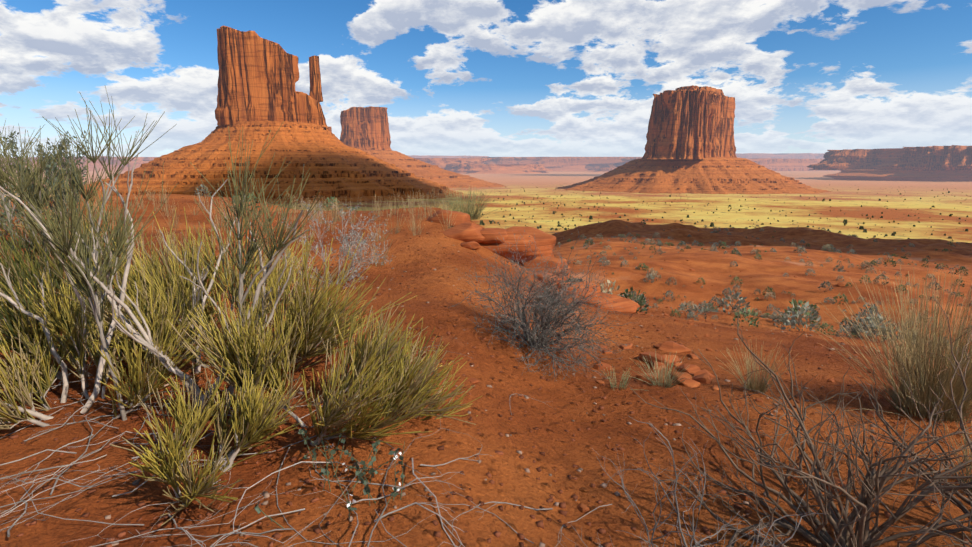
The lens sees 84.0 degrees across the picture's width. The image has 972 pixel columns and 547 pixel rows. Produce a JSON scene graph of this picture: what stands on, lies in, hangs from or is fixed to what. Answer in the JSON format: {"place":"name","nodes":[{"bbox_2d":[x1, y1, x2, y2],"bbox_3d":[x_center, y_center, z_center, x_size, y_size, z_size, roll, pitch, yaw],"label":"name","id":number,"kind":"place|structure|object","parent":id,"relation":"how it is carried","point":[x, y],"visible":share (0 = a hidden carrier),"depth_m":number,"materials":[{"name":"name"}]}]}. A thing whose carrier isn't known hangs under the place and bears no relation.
{"place":"outdoors","nodes":[
{"label":"outdoors","id":0,"kind":"place"},
{"bbox_2d":[0,171,971,546],"bbox_3d":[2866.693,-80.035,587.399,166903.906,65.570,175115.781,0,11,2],"label":"desert ground","id":1,"kind":"structure","parent":0,"point":[928,201],"depth_m":2.82,"materials":[{"name":"sand"}]},
{"bbox_2d":[0,130,90,253],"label":"leafy shrub","id":2,"kind":"object","parent":1,"relation":"on","point":[48,164],"depth_m":5.57,"materials":[{"name":"green plant"}]},
{"bbox_2d":[0,163,277,420],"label":"bare branches","id":3,"kind":"object","parent":1,"relation":"on","point":[95,306],"visible":0.52,"depth_m":2.20,"materials":[{"name":"grey plant stems"}]},
{"bbox_2d":[0,86,321,321],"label":"jointed plant twigs","id":4,"kind":"object","parent":3,"relation":"on","point":[76,223],"visible":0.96,"depth_m":2.22,"materials":[{"name":"green plant"}]},
{"bbox_2d":[0,153,398,504],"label":"bare branches","id":5,"kind":"object","parent":1,"relation":"on","point":[136,336],"visible":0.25,"depth_m":2.26,"materials":[{"name":"grey wood"}]},
{"bbox_2d":[0,176,481,525],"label":"green ephedra stems","id":6,"kind":"object","parent":5,"relation":"attached to","point":[251,364],"visible":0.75,"depth_m":2.23,"materials":[{"name":"green plant"}]},
{"bbox_2d":[76,26,462,203],"bbox_3d":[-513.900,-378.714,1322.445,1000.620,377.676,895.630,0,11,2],"label":"butte","id":7,"kind":"object","parent":1,"relation":"on","point":[259,97],"visible":0.9,"depth_m":1188.09,"materials":[{"name":"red stone"}]},
{"bbox_2d":[254,422,404,528],"bbox_3d":[-0.460,0.609,1.687,0.420,0.186,0.515,0,11,2],"label":"small plant","id":8,"kind":"object","parent":1,"relation":"on","point":[366,490],"visible":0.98,"depth_m":1.71,"materials":[{"name":"green plant"}]},
{"bbox_2d":[327,443,401,507],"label":"white flowers","id":9,"kind":"object","parent":8,"relation":"attached to","point":[346,469],"visible":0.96,"depth_m":1.71,"materials":[{"name":"white plant"}]},
{"bbox_2d":[281,201,395,291],"bbox_3d":[-1.284,-0.214,4.569,1.012,0.840,1.258,0,11,2],"label":"silver shrub","id":10,"kind":"object","parent":1,"relation":"on","point":[354,243],"depth_m":4.74,"materials":[{"name":"grey plant"}]},
{"bbox_2d":[0,344,709,546],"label":"dead twigs","id":11,"kind":"object","parent":1,"relation":"on","point":[173,519],"visible":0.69,"depth_m":1.72,"materials":[{"name":"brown wood"}]},
{"bbox_2d":[328,106,507,187],"bbox_3d":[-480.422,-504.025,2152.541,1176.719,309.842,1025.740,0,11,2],"label":"butte","id":12,"kind":"object","parent":1,"relation":"on","point":[365,129],"visible":0.38,"depth_m":2086.26,"materials":[{"name":"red stone"}]},
{"bbox_2d":[1,153,839,173],"bbox_3d":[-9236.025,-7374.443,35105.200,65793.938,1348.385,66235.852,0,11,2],"label":"distant mesas","id":13,"kind":"structure","parent":1,"relation":"on","point":[465,164],"depth_m":6910.97,"materials":[{"name":"red stone"}]},
{"bbox_2d":[0,181,971,493],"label":"dry grass clumps","id":14,"kind":"object","parent":1,"relation":"on","point":[922,377],"visible":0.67,"depth_m":2.82,"materials":[{"name":"plant"}]},
{"bbox_2d":[0,184,971,349],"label":"shrubs","id":15,"kind":"object","parent":1,"relation":"on","point":[783,316],"visible":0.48,"depth_m":16.62,"materials":[{"name":"green plant"}]},
{"bbox_2d":[2,197,971,546],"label":"pebbles","id":16,"kind":"object","parent":1,"relation":"on","point":[390,519],"visible":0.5,"depth_m":1.98,"materials":[{"name":"stone"}]},
{"bbox_2d":[30,215,952,512],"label":"scattered stones","id":17,"kind":"object","parent":1,"relation":"on","point":[704,375],"visible":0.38,"depth_m":3.55,"materials":[{"name":"stone"}]},
{"bbox_2d":[427,210,639,313],"bbox_3d":[0.878,-0.043,7.681,3.391,1.676,1.905,-3,11,-17],"label":"outcrop rock","id":18,"kind":"object","parent":1,"relation":"on","point":[473,236],"visible":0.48,"depth_m":7.18,"materials":[{"name":"stone"}]},
{"bbox_2d":[448,227,634,381],"bbox_3d":[0.313,0.266,3.522,1.313,1.153,1.282,0,11,2],"label":"dry shrub","id":19,"kind":"object","parent":1,"relation":"on","point":[533,342],"visible":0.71,"depth_m":3.41,"materials":[{"name":"grey plant"}]},
{"bbox_2d":[297,183,970,238],"bbox_3d":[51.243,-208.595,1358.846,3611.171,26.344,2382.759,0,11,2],"label":"valley shrubs","id":20,"kind":"object","parent":1,"relation":"on","point":[823,200],"visible":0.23,"depth_m":683.57,"materials":[{"name":"green plant"}]},
{"bbox_2d":[557,85,832,193],"bbox_3d":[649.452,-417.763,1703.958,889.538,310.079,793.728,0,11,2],"label":"butte","id":21,"kind":"object","parent":1,"relation":"on","point":[690,147],"visible":0.98,"depth_m":1553.83,"materials":[{"name":"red stone"}]},
{"bbox_2d":[570,297,971,546],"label":"thorn shrub","id":22,"kind":"object","parent":1,"relation":"on","point":[861,536],"visible":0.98,"depth_m":1.62,"materials":[{"name":"plant"}]},
{"bbox_2d":[807,145,971,180],"bbox_3d":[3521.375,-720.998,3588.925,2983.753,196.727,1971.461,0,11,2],"label":"mesa","id":23,"kind":"structure","parent":1,"relation":"on","point":[942,163],"depth_m":2980.92,"materials":[{"name":"red stone"}]},
{"bbox_2d":[0,0,971,156],"label":"sky","id":24,"kind":"structure","parent":0,"point":[491,78],"materials":[{"name":"blue"}]}
]}

